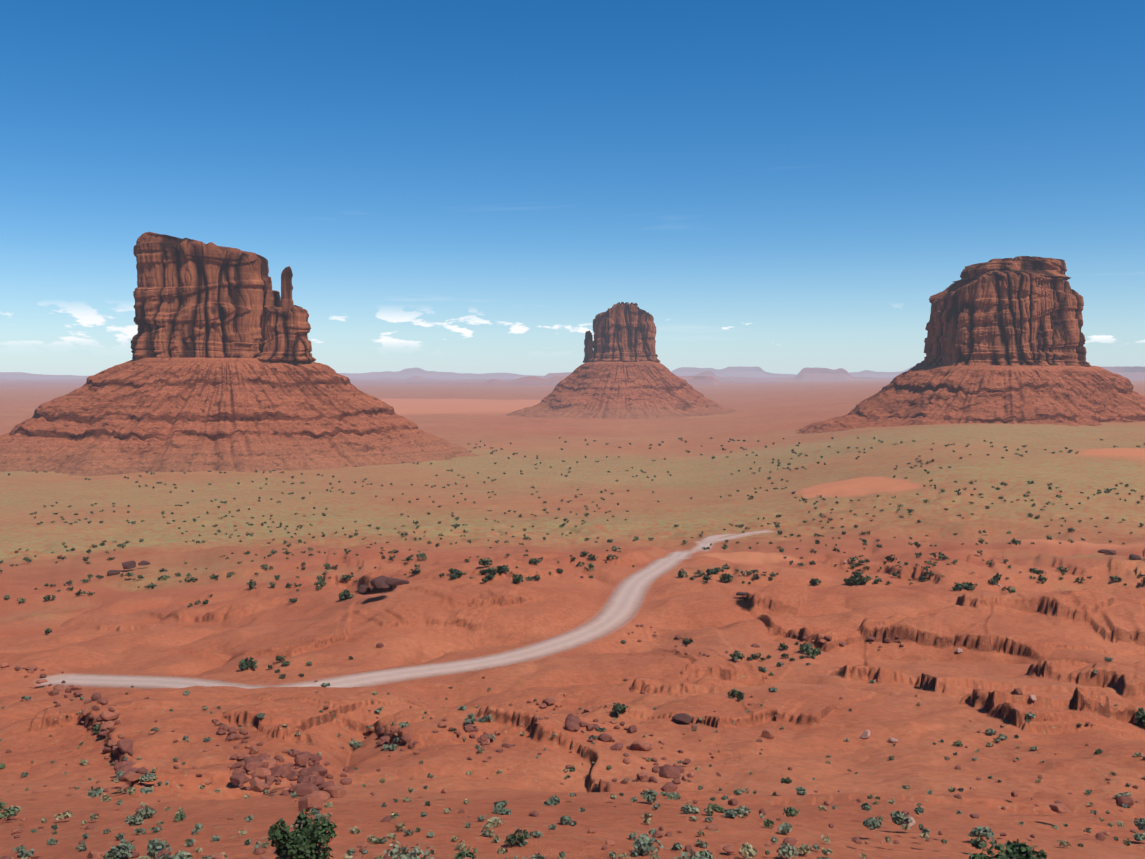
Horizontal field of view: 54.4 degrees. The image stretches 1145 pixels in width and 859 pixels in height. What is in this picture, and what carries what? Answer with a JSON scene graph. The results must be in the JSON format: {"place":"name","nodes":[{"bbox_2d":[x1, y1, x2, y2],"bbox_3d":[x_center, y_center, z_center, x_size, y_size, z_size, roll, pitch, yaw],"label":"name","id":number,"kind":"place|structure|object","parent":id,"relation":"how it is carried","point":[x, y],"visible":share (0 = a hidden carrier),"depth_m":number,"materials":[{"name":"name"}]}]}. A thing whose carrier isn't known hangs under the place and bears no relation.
{"place":"outdoors","nodes":[
{"label":"outdoors","id":0,"kind":"place"},
{"bbox_2d":[0,379,1144,858],"bbox_3d":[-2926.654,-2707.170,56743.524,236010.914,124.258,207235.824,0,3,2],"label":"terrain","id":1,"kind":"structure","parent":0,"point":[1052,641],"depth_m":263.41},
{"bbox_2d":[0,232,480,475],"bbox_3d":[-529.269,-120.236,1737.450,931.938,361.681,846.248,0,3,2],"label":"butte","id":2,"kind":"object","parent":1,"relation":"on","point":[222,370],"visible":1,"depth_m":1615.79,"materials":[{"name":"stone"}]},
{"bbox_2d":[268,809,336,858],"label":"bush","id":3,"kind":"object","parent":1,"relation":"on","point":[305,839],"visible":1,"depth_m":45.69,"materials":[{"name":"green plant"}]},
{"bbox_2d":[42,534,734,688],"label":"dirt track","id":4,"kind":"structure","parent":1,"relation":"on","point":[622,606],"depth_m":233.49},
{"bbox_2d":[0,549,1141,858],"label":"boulders","id":5,"kind":"object","parent":1,"relation":"on","point":[312,787],"visible":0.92,"depth_m":120.88,"materials":[{"name":"brown stone"}]},
{"bbox_2d":[0,437,1144,858],"bbox_3d":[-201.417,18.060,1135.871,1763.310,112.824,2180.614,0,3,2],"label":"shrubs","id":6,"kind":"object","parent":1,"relation":"on","point":[640,845],"visible":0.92,"depth_m":129.93,"materials":[{"name":"green plant"}]},
{"bbox_2d":[506,302,738,418],"bbox_3d":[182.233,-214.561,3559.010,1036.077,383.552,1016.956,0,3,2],"label":"butte","id":7,"kind":"object","parent":1,"relation":"on","point":[622,372],"visible":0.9,"depth_m":3466.24,"materials":[{"name":"stone"}]},
{"bbox_2d":[795,256,1144,433],"bbox_3d":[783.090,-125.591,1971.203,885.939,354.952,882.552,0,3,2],"label":"butte","id":8,"kind":"object","parent":1,"relation":"on","point":[1004,340],"visible":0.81,"depth_m":1870.81,"materials":[{"name":"stone"}]},
{"bbox_2d":[968,839,1046,858],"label":"bush","id":9,"kind":"object","parent":1,"relation":"on","point":[1015,850],"visible":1,"depth_m":45.21,"materials":[{"name":"green plant"}]},
{"bbox_2d":[0,366,1144,386],"bbox_3d":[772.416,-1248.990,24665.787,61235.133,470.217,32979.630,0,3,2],"label":"distant mesas","id":10,"kind":"structure","parent":0,"point":[689,375],"depth_m":21992.53,"materials":[{"name":"stone"}]},
{"bbox_2d":[0,0,1144,375],"label":"sky","id":11,"kind":"structure","parent":0,"point":[456,186],"materials":[{"name":"blue"}]},
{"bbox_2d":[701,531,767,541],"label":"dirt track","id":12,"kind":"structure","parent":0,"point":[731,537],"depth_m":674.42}
]}

